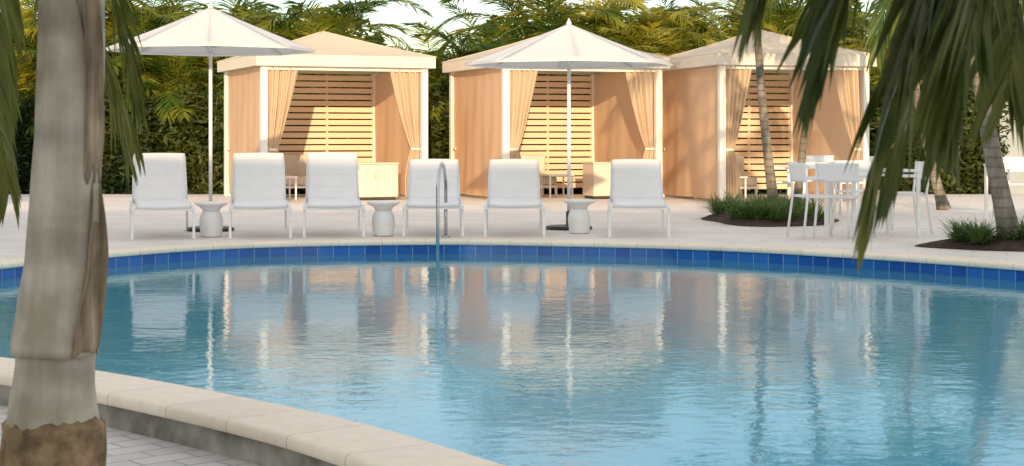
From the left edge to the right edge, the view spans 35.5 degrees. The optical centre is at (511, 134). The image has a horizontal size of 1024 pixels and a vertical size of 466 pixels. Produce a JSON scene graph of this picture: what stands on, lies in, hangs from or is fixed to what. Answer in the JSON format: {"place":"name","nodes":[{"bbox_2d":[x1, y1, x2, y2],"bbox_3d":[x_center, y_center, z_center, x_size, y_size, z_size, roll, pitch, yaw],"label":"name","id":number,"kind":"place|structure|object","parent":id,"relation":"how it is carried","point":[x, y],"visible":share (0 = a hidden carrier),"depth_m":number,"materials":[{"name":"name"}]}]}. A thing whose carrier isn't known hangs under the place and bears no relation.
{"place":"outdoors","nodes":[
{"label":"outdoors","id":0,"kind":"place"},
{"bbox_2d":[0,405,258,465],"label":"patio","id":1,"kind":"structure","parent":0,"point":[124,448],"depth_m":6.30,"materials":[{"name":"brick"}]},
{"bbox_2d":[0,0,147,465],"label":"peeling palm","id":2,"kind":"object","parent":1,"relation":"on","point":[54,418],"visible":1,"depth_m":5.58,"materials":[{"name":"grey plant"}]},
{"bbox_2d":[725,0,1023,275],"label":"hanging palm","id":3,"kind":"object","parent":1,"relation":"on","point":[940,43],"visible":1,"depth_m":3.41,"materials":[{"name":"green plant"}]},
{"bbox_2d":[21,0,885,59],"label":"sky","id":4,"kind":"structure","parent":0,"point":[398,14],"materials":[{"name":"white"}]},
{"bbox_2d":[20,145,983,193],"bbox_3d":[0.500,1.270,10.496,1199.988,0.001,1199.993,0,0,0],"label":"ground","id":5,"kind":"structure","parent":0,"point":[779,192],"depth_m":35.19,"materials":[{"name":"soil"}]},
{"bbox_2d":[0,94,34,193],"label":"leafy shrub","id":6,"kind":"object","parent":5,"relation":"on","point":[20,166],"visible":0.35,"depth_m":30.05,"materials":[{"name":"green plant"}]},
{"bbox_2d":[4,93,34,193],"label":"leafy shrub","id":7,"kind":"object","parent":5,"relation":"on","point":[31,121],"visible":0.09,"depth_m":30.16,"materials":[{"name":"green plant"}]},
{"bbox_2d":[4,0,37,158],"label":"feathery palm","id":8,"kind":"object","parent":5,"relation":"on","point":[27,66],"visible":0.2,"depth_m":31.32,"materials":[{"name":"green plant"}]},
{"bbox_2d":[1,0,110,191],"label":"feathery palm","id":9,"kind":"object","parent":5,"relation":"on","point":[29,24],"visible":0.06,"depth_m":32.14,"materials":[{"name":"green plant"}]},
{"bbox_2d":[10,23,156,136],"bbox_3d":[-8.757,-0.423,31.648,3.530,3.611,3.490,0,0,0],"label":"feathery palm","id":10,"kind":"object","parent":5,"relation":"on","point":[31,52],"visible":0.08,"depth_m":30.96,"materials":[{"name":"green plant"}]},
{"bbox_2d":[6,0,195,164],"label":"feathery palm","id":11,"kind":"object","parent":5,"relation":"on","point":[108,26],"visible":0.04,"depth_m":32.56,"materials":[{"name":"green plant"}]},
{"bbox_2d":[18,0,213,192],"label":"feathery palm","id":12,"kind":"object","parent":5,"relation":"on","point":[149,78],"visible":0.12,"depth_m":31.23,"materials":[{"name":"green plant"}]},
{"bbox_2d":[101,85,153,193],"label":"leafy shrub","id":13,"kind":"object","parent":5,"relation":"on","point":[108,169],"visible":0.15,"depth_m":30.12,"materials":[{"name":"green plant"}]},
{"bbox_2d":[19,0,242,142],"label":"feathery palm","id":14,"kind":"object","parent":5,"relation":"on","point":[169,17],"visible":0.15,"depth_m":32.59,"materials":[{"name":"green plant"}]},
{"bbox_2d":[102,90,207,193],"bbox_3d":[-6.795,0.231,30.483,2.064,2.267,1.025,0,0,-4],"label":"leafy shrub","id":15,"kind":"object","parent":5,"relation":"on","point":[147,145],"visible":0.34,"depth_m":30.25,"materials":[{"name":"green plant"}]},
{"bbox_2d":[105,19,223,126],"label":"feathery palm","id":16,"kind":"object","parent":5,"relation":"on","point":[150,65],"visible":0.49,"depth_m":30.43,"materials":[{"name":"green plant"}]},
{"bbox_2d":[0,385,336,465],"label":"pool wall","id":17,"kind":"structure","parent":5,"relation":"on","point":[249,450],"depth_m":6.38,"materials":[{"name":"concrete"}]},
{"bbox_2d":[0,238,1023,465],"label":"pool coping","id":18,"kind":"object","parent":17,"relation":"on","point":[337,441],"visible":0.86,"depth_m":6.62,"materials":[{"name":"stone"}]},
{"bbox_2d":[155,81,223,193],"bbox_3d":[-5.780,0.157,30.466,2.099,2.429,1.044,0,0,-5],"label":"leafy shrub","id":19,"kind":"object","parent":5,"relation":"on","point":[198,157],"visible":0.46,"depth_m":30.26,"materials":[{"name":"green plant"}]},
{"bbox_2d":[105,31,297,193],"bbox_3d":[-6.034,-0.452,32.018,3.591,3.673,3.550,0,0,10],"label":"feathery palm","id":20,"kind":"object","parent":5,"relation":"on","point":[204,59],"visible":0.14,"depth_m":31.21,"materials":[{"name":"green plant"}]},
{"bbox_2d":[106,0,305,192],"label":"feathery palm","id":21,"kind":"object","parent":5,"relation":"on","point":[268,5],"visible":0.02,"depth_m":34.48,"materials":[{"name":"green plant"}]},
{"bbox_2d":[178,0,344,115],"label":"feathery palm","id":22,"kind":"object","parent":5,"relation":"on","point":[221,83],"visible":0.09,"depth_m":31.69,"materials":[{"name":"green plant"}]},
{"bbox_2d":[183,0,340,74],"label":"feathery palm","id":23,"kind":"object","parent":5,"relation":"on","point":[226,6],"visible":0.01,"depth_m":34.62,"materials":[{"name":"green plant"}]},
{"bbox_2d":[212,98,315,193],"bbox_3d":[-4.741,0.180,30.463,2.064,2.376,1.025,0,0,-7],"label":"leafy shrub","id":24,"kind":"object","parent":5,"relation":"on","point":[219,140],"visible":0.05,"depth_m":30.13,"materials":[{"name":"green plant"}]},
{"bbox_2d":[234,2,387,81],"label":"broadleaf tree","id":25,"kind":"object","parent":5,"relation":"on","point":[366,34],"depth_m":40.32,"materials":[{"name":"green plant"}]},
{"bbox_2d":[268,17,366,106],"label":"feathery palm","id":26,"kind":"object","parent":5,"relation":"on","point":[316,27],"visible":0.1,"depth_m":31.15,"materials":[{"name":"green plant"}]},
{"bbox_2d":[279,87,366,193],"bbox_3d":[-3.731,0.213,30.459,2.099,2.308,1.044,0,0,-6],"label":"leafy shrub","id":27,"kind":"object","parent":5,"relation":"on","point":[300,191],"visible":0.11,"depth_m":30.23,"materials":[{"name":"green plant"}]},
{"bbox_2d":[237,0,434,112],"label":"feathery palm","id":28,"kind":"object","parent":5,"relation":"on","point":[360,8],"visible":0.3,"depth_m":32.64,"materials":[{"name":"green plant"}]},
{"bbox_2d":[317,81,371,157],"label":"leafy shrub","id":29,"kind":"object","parent":5,"relation":"on","point":[349,119],"visible":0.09,"depth_m":30.16,"materials":[{"name":"green plant"}]},
{"bbox_2d":[302,59,436,138],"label":"feathery palm","id":30,"kind":"object","parent":5,"relation":"on","point":[369,87],"visible":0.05,"depth_m":31.22,"materials":[{"name":"green plant"}]},
{"bbox_2d":[315,6,434,138],"bbox_3d":[-3.191,-0.617,33.674,3.522,3.988,3.858,0,0,20],"label":"feathery palm","id":31,"kind":"object","parent":5,"relation":"on","point":[350,29],"visible":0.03,"depth_m":33.00,"materials":[{"name":"green plant"}]},
{"bbox_2d":[339,24,465,125],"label":"feathery palm","id":32,"kind":"object","parent":5,"relation":"on","point":[432,114],"visible":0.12,"depth_m":30.93,"materials":[{"name":"green plant"}]},
{"bbox_2d":[376,21,478,158],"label":"feathery palm","id":33,"kind":"object","parent":5,"relation":"on","point":[407,45],"visible":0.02,"depth_m":33.41,"materials":[{"name":"green plant"}]},
{"bbox_2d":[428,96,448,158],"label":"leafy shrub","id":34,"kind":"object","parent":5,"relation":"on","point":[436,130],"visible":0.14,"depth_m":30.02,"materials":[{"name":"green plant"}]},
{"bbox_2d":[428,73,448,157],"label":"leafy shrub","id":35,"kind":"object","parent":5,"relation":"on","point":[439,93],"visible":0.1,"depth_m":30.36,"materials":[{"name":"green plant"}]},
{"bbox_2d":[401,2,566,91],"bbox_3d":[-0.368,-0.675,31.755,3.952,4.123,3.642,0,0,-26],"label":"feathery palm","id":36,"kind":"object","parent":5,"relation":"on","point":[483,44],"visible":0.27,"depth_m":31.52,"materials":[{"name":"green plant"}]},
{"bbox_2d":[482,14,596,169],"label":"broadleaf tree","id":37,"kind":"object","parent":5,"relation":"on","point":[489,20],"depth_m":40.68,"materials":[{"name":"green plant"}]},
{"bbox_2d":[421,0,666,138],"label":"feathery palm","id":38,"kind":"object","parent":5,"relation":"on","point":[543,21],"visible":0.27,"depth_m":32.67,"materials":[{"name":"green plant"}]},
{"bbox_2d":[519,87,581,193],"bbox_3d":[0.368,0.184,30.442,2.099,2.370,1.044,0,0,1],"label":"leafy shrub","id":39,"kind":"object","parent":5,"relation":"on","point":[547,191],"visible":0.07,"depth_m":30.16,"materials":[{"name":"green plant"}]},
{"bbox_2d":[471,26,629,193],"bbox_3d":[0.493,-0.399,31.895,3.441,3.560,3.480,0,0,-21],"label":"feathery palm","id":40,"kind":"object","parent":5,"relation":"on","point":[593,29],"visible":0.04,"depth_m":31.09,"materials":[{"name":"green plant"}]},
{"bbox_2d":[532,88,589,193],"bbox_3d":[1.375,0.150,30.403,2.064,2.442,1.025,0,0,3],"label":"leafy shrub","id":41,"kind":"object","parent":5,"relation":"on","point":[580,190],"visible":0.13,"depth_m":30.21,"materials":[{"name":"green plant"}]},
{"bbox_2d":[537,6,666,138],"bbox_3d":[1.760,-0.612,31.640,3.847,3.978,3.513,0,0,-26],"label":"feathery palm","id":42,"kind":"object","parent":5,"relation":"on","point":[642,45],"visible":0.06,"depth_m":31.36,"materials":[{"name":"green plant"}]},
{"bbox_2d":[490,0,715,157],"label":"feathery palm","id":43,"kind":"object","parent":5,"relation":"on","point":[610,4],"visible":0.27,"depth_m":32.98,"materials":[{"name":"green plant"}]},
{"bbox_2d":[572,7,675,73],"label":"broadleaf tree","id":44,"kind":"object","parent":5,"relation":"on","point":[646,17],"depth_m":40.02,"materials":[{"name":"green plant"}]},
{"bbox_2d":[574,7,731,88],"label":"feathery palm","id":45,"kind":"object","parent":5,"relation":"on","point":[667,49],"visible":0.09,"depth_m":32.21,"materials":[{"name":"green plant"}]},
{"bbox_2d":[587,0,727,52],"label":"feathery palm","id":46,"kind":"object","parent":5,"relation":"on","point":[673,16],"visible":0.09,"depth_m":32.83,"materials":[{"name":"green plant"}]},
{"bbox_2d":[610,0,739,51],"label":"feathery palm","id":47,"kind":"object","parent":5,"relation":"on","point":[671,3],"visible":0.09,"depth_m":33.98,"materials":[{"name":"green plant"}]},
{"bbox_2d":[653,38,751,112],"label":"feathery palm","id":48,"kind":"object","parent":5,"relation":"on","point":[695,47],"visible":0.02,"depth_m":30.65,"materials":[{"name":"green plant"}]},
{"bbox_2d":[643,0,796,163],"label":"feathery palm","id":49,"kind":"object","parent":5,"relation":"on","point":[697,2],"visible":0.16,"depth_m":30.94,"materials":[{"name":"green plant"}]},
{"bbox_2d":[659,0,862,193],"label":"feathery palm","id":50,"kind":"object","parent":5,"relation":"on","point":[729,10],"visible":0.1,"depth_m":33.40,"materials":[{"name":"green plant"}]},
{"bbox_2d":[735,93,788,193],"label":"leafy shrub","id":51,"kind":"object","parent":5,"relation":"on","point":[750,191],"visible":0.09,"depth_m":30.14,"materials":[{"name":"green plant"}]},
{"bbox_2d":[747,86,788,192],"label":"leafy shrub","id":52,"kind":"object","parent":5,"relation":"on","point":[783,191],"visible":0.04,"depth_m":30.16,"materials":[{"name":"green plant"}]},
{"bbox_2d":[719,0,868,45],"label":"broadleaf tree","id":53,"kind":"object","parent":5,"relation":"on","point":[850,18],"depth_m":38.66,"materials":[{"name":"green plant"}]},
{"bbox_2d":[725,22,887,93],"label":"feathery palm","id":54,"kind":"object","parent":5,"relation":"on","point":[846,47],"depth_m":32.30,"materials":[{"name":"green plant"}]},
{"bbox_2d":[736,0,892,73],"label":"feathery palm","id":55,"kind":"object","parent":5,"relation":"on","point":[849,22],"visible":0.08,"depth_m":33.85,"materials":[{"name":"green plant"}]},
{"bbox_2d":[786,11,914,106],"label":"feathery palm","id":56,"kind":"object","parent":5,"relation":"on","point":[856,42],"visible":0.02,"depth_m":32.83,"materials":[{"name":"green plant"}]},
{"bbox_2d":[869,86,897,188],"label":"leafy shrub","id":57,"kind":"object","parent":5,"relation":"on","point":[872,134],"visible":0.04,"depth_m":30.05,"materials":[{"name":"green plant"}]},
{"bbox_2d":[850,46,921,133],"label":"feathery palm","id":58,"kind":"object","parent":5,"relation":"on","point":[873,68],"visible":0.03,"depth_m":31.51,"materials":[{"name":"green plant"}]},
{"bbox_2d":[848,11,933,191],"bbox_3d":[9.556,-0.976,35.632,4.563,4.761,4.205,0,0,-21],"label":"feathery palm","id":59,"kind":"object","parent":5,"relation":"on","point":[886,41],"depth_m":35.57,"materials":[{"name":"green plant"}]},
{"bbox_2d":[839,10,969,190],"bbox_3d":[7.618,-0.674,32.161,3.973,4.108,3.628,0,0,8],"label":"feathery palm","id":60,"kind":"object","parent":5,"relation":"on","point":[860,40],"visible":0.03,"depth_m":31.50,"materials":[{"name":"green plant"}]},
{"bbox_2d":[869,76,947,192],"bbox_3d":[7.491,0.098,30.374,2.064,2.555,1.025,0,0,-7],"label":"leafy shrub","id":61,"kind":"object","parent":5,"relation":"on","point":[906,185],"visible":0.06,"depth_m":30.13,"materials":[{"name":"green plant"}]},
{"bbox_2d":[906,83,1014,193],"bbox_3d":[8.525,0.184,30.354,2.099,2.370,1.044,0,0,5],"label":"leafy shrub","id":62,"kind":"object","parent":5,"relation":"on","point":[973,163],"visible":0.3,"depth_m":30.09,"materials":[{"name":"green plant"}]},
{"bbox_2d":[0,287,1023,465],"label":"pool basin","id":63,"kind":"object","parent":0,"point":[728,412],"visible":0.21,"depth_m":13.35,"materials":[{"name":"blue liquid"}]},
{"bbox_2d":[0,245,1023,280],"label":"waterline tiles","id":64,"kind":"object","parent":63,"relation":"attached to","point":[978,272],"visible":0.35,"depth_m":15.99,"materials":[{"name":"blue tile"}]},
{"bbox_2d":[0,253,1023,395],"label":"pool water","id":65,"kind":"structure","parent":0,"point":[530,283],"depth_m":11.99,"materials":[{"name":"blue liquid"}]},
{"bbox_2d":[0,194,1023,260],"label":"pool deck","id":66,"kind":"structure","parent":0,"point":[687,224],"depth_m":19.47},
{"bbox_2d":[129,153,194,239],"bbox_3d":[-3.871,0.652,17.638,0.660,0.892,1.870,0,0,-14],"label":"sun lounger","id":67,"kind":"object","parent":66,"relation":"on","point":[161,184],"visible":0.95,"depth_m":18.05,"materials":[{"name":"white fabric"}]},
{"bbox_2d":[106,2,315,231],"bbox_3d":[-3.467,-0.216,18.400,2.218,2.628,2.218,0,0,-33],"label":"parasol","id":68,"kind":"object","parent":66,"relation":"on","point":[210,31],"visible":0.94,"depth_m":18.05,"materials":[{"name":"white fabric"}]},
{"bbox_2d":[194,201,227,236],"bbox_3d":[-3.252,0.911,17.300,0.356,0.373,0.356,0,0,0],"label":"side table","id":69,"kind":"object","parent":66,"relation":"on","point":[211,222],"visible":1,"depth_m":17.20,"materials":[{"name":"white ceramic"}]},
{"bbox_2d":[229,153,291,238],"bbox_3d":[-2.812,0.652,17.802,0.660,0.892,1.870,0,0,-10],"label":"sun lounger","id":70,"kind":"object","parent":66,"relation":"on","point":[258,181],"visible":0.99,"depth_m":18.23,"materials":[{"name":"white fabric"}]},
{"bbox_2d":[285,176,297,199],"bbox_3d":[-3.923,0.899,27.124,0.480,0.398,0.480,0,0,-22],"label":"table","id":71,"kind":"object","parent":66,"relation":"on","point":[290,177],"visible":0.45,"depth_m":27.00,"materials":[{"name":"white metal"}]},
{"bbox_2d":[284,155,306,187],"bbox_3d":[-4.020,0.729,28.433,1.200,0.738,0.720,0,0,-22],"label":"daybed sofa","id":72,"kind":"object","parent":66,"relation":"on","point":[295,165],"depth_m":28.69,"materials":[{"name":"beige fabric"}]},
{"bbox_2d":[216,31,435,196],"bbox_3d":[-3.285,-0.356,27.813,3.092,2.907,3.141,0,0,-22],"label":"cabana","id":73,"kind":"object","parent":66,"relation":"on","point":[259,91],"visible":0.75,"depth_m":27.54,"materials":[{"name":"fabric"}]},
{"bbox_2d":[303,152,364,237],"bbox_3d":[-2.010,0.652,17.958,0.660,0.892,1.870,0,0,-7],"label":"sun lounger","id":74,"kind":"object","parent":66,"relation":"on","point":[332,181],"visible":1,"depth_m":18.38,"materials":[{"name":"white fabric"}]},
{"bbox_2d":[358,162,398,199],"bbox_3d":[-2.347,0.784,27.146,0.750,0.628,0.540,0,0,-22],"label":"storage cabinet","id":75,"kind":"object","parent":66,"relation":"on","point":[378,180],"visible":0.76,"depth_m":26.93,"materials":[{"name":"wood"}]},
{"bbox_2d":[367,201,399,235],"bbox_3d":[-1.403,0.911,17.450,0.356,0.373,0.356,0,0,0],"label":"side table","id":76,"kind":"object","parent":66,"relation":"on","point":[383,220],"visible":1,"depth_m":17.35,"materials":[{"name":"white ceramic"}]},
{"bbox_2d":[402,159,463,236],"bbox_3d":[-0.884,0.690,18.064,0.660,0.816,1.870,0,0,-3],"label":"sun lounger","id":77,"kind":"object","parent":66,"relation":"on","point":[422,181],"visible":0.88,"depth_m":18.52,"materials":[{"name":"white fabric"}]},
{"bbox_2d":[436,162,449,255],"bbox_3d":[-0.750,0.941,16.827,0.100,1.318,0.849,0,0,6],"label":"pool handrail","id":78,"kind":"object","parent":66,"relation":"attached to","point":[443,168],"visible":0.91,"depth_m":16.50,"materials":[{"name":"metal"}]},
{"bbox_2d":[484,159,544,236],"bbox_3d":[0.024,0.690,18.065,0.660,0.816,1.870,0,0,0],"label":"sun lounger","id":79,"kind":"object","parent":66,"relation":"on","point":[513,183],"visible":1,"depth_m":18.54,"materials":[{"name":"white fabric"}]},
{"bbox_2d":[521,155,557,195],"bbox_3d":[0.136,0.729,28.682,1.200,0.738,0.720,0,0,-20],"label":"daybed sofa","id":80,"kind":"object","parent":66,"relation":"on","point":[544,181],"visible":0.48,"depth_m":28.92,"materials":[{"name":"beige fabric"}]},
{"bbox_2d":[441,36,670,196],"bbox_3d":[0.709,-0.356,27.986,3.092,2.907,3.141,0,0,-20],"label":"cabana","id":81,"kind":"object","parent":66,"relation":"on","point":[490,109],"visible":0.72,"depth_m":28.23,"materials":[{"name":"fabric"}]},
{"bbox_2d":[539,174,573,196],"bbox_3d":[0.794,0.899,28.336,0.480,0.398,0.480,0,0,-20],"label":"table","id":82,"kind":"object","parent":66,"relation":"on","point":[562,175],"visible":0.97,"depth_m":28.20,"materials":[{"name":"white metal"}]},
{"bbox_2d":[465,18,672,229],"bbox_3d":[0.666,-0.131,18.700,2.255,2.458,2.255,0,0,20],"label":"parasol","id":83,"kind":"object","parent":66,"relation":"on","point":[568,46],"visible":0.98,"depth_m":18.35,"materials":[{"name":"white fabric"}]},
{"bbox_2d":[563,199,594,233],"bbox_3d":[0.752,0.911,17.900,0.356,0.373,0.356,0,0,0],"label":"side table","id":84,"kind":"object","parent":66,"relation":"on","point":[579,218],"visible":1,"depth_m":17.80,"materials":[{"name":"white ceramic"}]},
{"bbox_2d":[582,162,610,198],"bbox_3d":[1.653,0.784,27.670,0.750,0.628,0.540,0,0,-20],"label":"storage cabinet","id":85,"kind":"object","parent":66,"relation":"on","point":[596,180],"visible":0.3,"depth_m":27.40,"materials":[{"name":"wood"}]},
{"bbox_2d":[608,159,669,236],"bbox_3d":[1.411,0.690,18.014,0.660,0.816,1.870,0,0,3],"label":"sun lounger","id":86,"kind":"object","parent":66,"relation":"on","point":[635,184],"visible":1,"depth_m":18.47,"materials":[{"name":"white fabric"}]},
{"bbox_2d":[680,155,757,197],"bbox_3d":[3.625,0.729,28.097,1.200,0.738,0.720,0,0,-15],"label":"lounge chair","id":87,"kind":"object","parent":66,"relation":"on","point":[751,182],"visible":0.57,"depth_m":27.90,"materials":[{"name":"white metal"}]},
{"bbox_2d":[662,30,876,202],"bbox_3d":[4.231,-0.356,27.380,2.844,2.907,3.141,0,0,-15],"label":"cabana","id":88,"kind":"object","parent":66,"relation":"on","point":[705,91],"visible":0.77,"depth_m":26.97,"materials":[{"name":"fabric"}]},
{"bbox_2d":[701,213,838,225],"bbox_3d":[3.345,1.041,20.492,1.760,0.110,2.654,0,0,0],"label":"mulch bed","id":89,"kind":"object","parent":66,"relation":"on","point":[727,219],"visible":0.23,"depth_m":19.53,"materials":[{"name":"brown soil"}]},
{"bbox_2d":[754,1,806,202],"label":"ringed palm","id":90,"kind":"object","parent":89,"relation":"on","point":[771,185],"visible":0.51,"depth_m":20.75,"materials":[{"name":"grey plant"}]},
{"bbox_2d":[774,167,808,183],"bbox_3d":[3.814,0.699,22.202,0.544,0.801,0.524,0,0,4],"label":"dining chair","id":91,"kind":"object","parent":66,"relation":"on","point":[784,182],"visible":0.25,"depth_m":21.99,"materials":[{"name":"white metal"}]},
{"bbox_2d":[786,162,849,238],"bbox_3d":[3.262,0.699,17.096,0.544,0.801,0.524,0,0,-10],"label":"dining chair","id":92,"kind":"object","parent":66,"relation":"on","point":[797,172],"visible":0.82,"depth_m":16.90,"materials":[{"name":"white metal"}]},
{"bbox_2d":[806,155,833,199],"bbox_3d":[4.434,0.699,23.022,0.524,0.801,0.544,0,0,0],"label":"dining chair","id":93,"kind":"object","parent":66,"relation":"on","point":[819,158],"visible":0.3,"depth_m":23.25,"materials":[{"name":"white metal"}]},
{"bbox_2d":[786,162,856,215],"bbox_3d":[4.268,0.737,22.000,0.800,0.723,0.800,0,0,-6],"label":"dining table","id":94,"kind":"object","parent":66,"relation":"on","point":[788,186],"visible":0.23,"depth_m":22.31,"materials":[{"name":"white metal"}]},
{"bbox_2d":[743,0,906,207],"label":"ringed palm","id":95,"kind":"object","parent":66,"relation":"on","point":[798,188],"visible":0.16,"depth_m":20.99,"materials":[{"name":"brown plant"}]},
{"bbox_2d":[813,163,875,238],"bbox_3d":[3.525,0.699,16.981,0.524,0.801,0.544,0,0,31],"label":"dining chair","id":96,"kind":"object","parent":66,"relation":"on","point":[831,173],"visible":0.85,"depth_m":16.79,"materials":[{"name":"white metal"}]},
{"bbox_2d":[833,156,876,215],"bbox_3d":[4.730,0.699,21.999,0.544,0.801,0.524,0,0,2],"label":"dining chair","id":97,"kind":"object","parent":66,"relation":"on","point":[860,182],"visible":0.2,"depth_m":21.77,"materials":[{"name":"white metal"}]},
{"bbox_2d":[832,160,892,230],"bbox_3d":[4.049,0.699,18.521,0.524,0.801,0.544,0,0,-17],"label":"dining chair","id":98,"kind":"object","parent":66,"relation":"on","point":[864,163],"visible":0.26,"depth_m":18.67,"materials":[{"name":"white metal"}]},
{"bbox_2d":[783,0,950,209],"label":"ringed palm","id":99,"kind":"object","parent":66,"relation":"on","point":[941,200],"visible":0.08,"depth_m":23.43,"materials":[{"name":"brown plant"}]},
{"bbox_2d":[824,168,921,237],"bbox_3d":[3.934,0.737,17.500,0.800,0.723,0.800,0,0,-11],"label":"dining table","id":100,"kind":"object","parent":66,"relation":"on","point":[853,206],"visible":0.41,"depth_m":17.19,"materials":[{"name":"white metal"}]},
{"bbox_2d":[875,161,932,233],"bbox_3d":[4.375,0.699,17.902,0.544,0.801,0.524,0,0,-4],"label":"dining chair","id":101,"kind":"object","parent":66,"relation":"on","point":[919,165],"visible":0.38,"depth_m":17.69,"materials":[{"name":"white metal"}]},
{"bbox_2d":[914,236,1023,250],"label":"mulch bed","id":102,"kind":"object","parent":66,"relation":"on","point":[993,243],"visible":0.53,"depth_m":15.39,"materials":[{"name":"brown soil"}]},
{"bbox_2d":[795,0,1023,238],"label":"ringed palm","id":103,"kind":"object","parent":102,"relation":"on","point":[1004,209],"visible":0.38,"depth_m":15.52,"materials":[{"name":"grey plant"}]},
{"bbox_2d":[983,164,1023,219],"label":"dining table","id":104,"kind":"object","parent":66,"relation":"on","point":[986,190],"visible":0.44,"depth_m":20.65,"materials":[{"name":"white metal"}]},
{"bbox_2d":[992,157,1023,215],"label":"dining chair","id":105,"kind":"object","parent":66,"relation":"on","point":[1013,160],"visible":0.49,"depth_m":21.55,"materials":[{"name":"white metal"}]},
{"bbox_2d":[697,187,837,219],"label":"border grass","id":106,"kind":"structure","parent":0,"point":[759,208],"depth_m":19.88,"materials":[{"name":"green plant"}]},
{"bbox_2d":[923,0,1023,193],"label":"pale house","id":107,"kind":"structure","parent":0,"point":[1016,177],"depth_m":33.50,"materials":[{"name":"white paint"}]},
{"bbox_2d":[936,215,1023,242],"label":"border grass","id":108,"kind":"structure","parent":0,"point":[978,233],"depth_m":15.48,"materials":[{"name":"green plant"}]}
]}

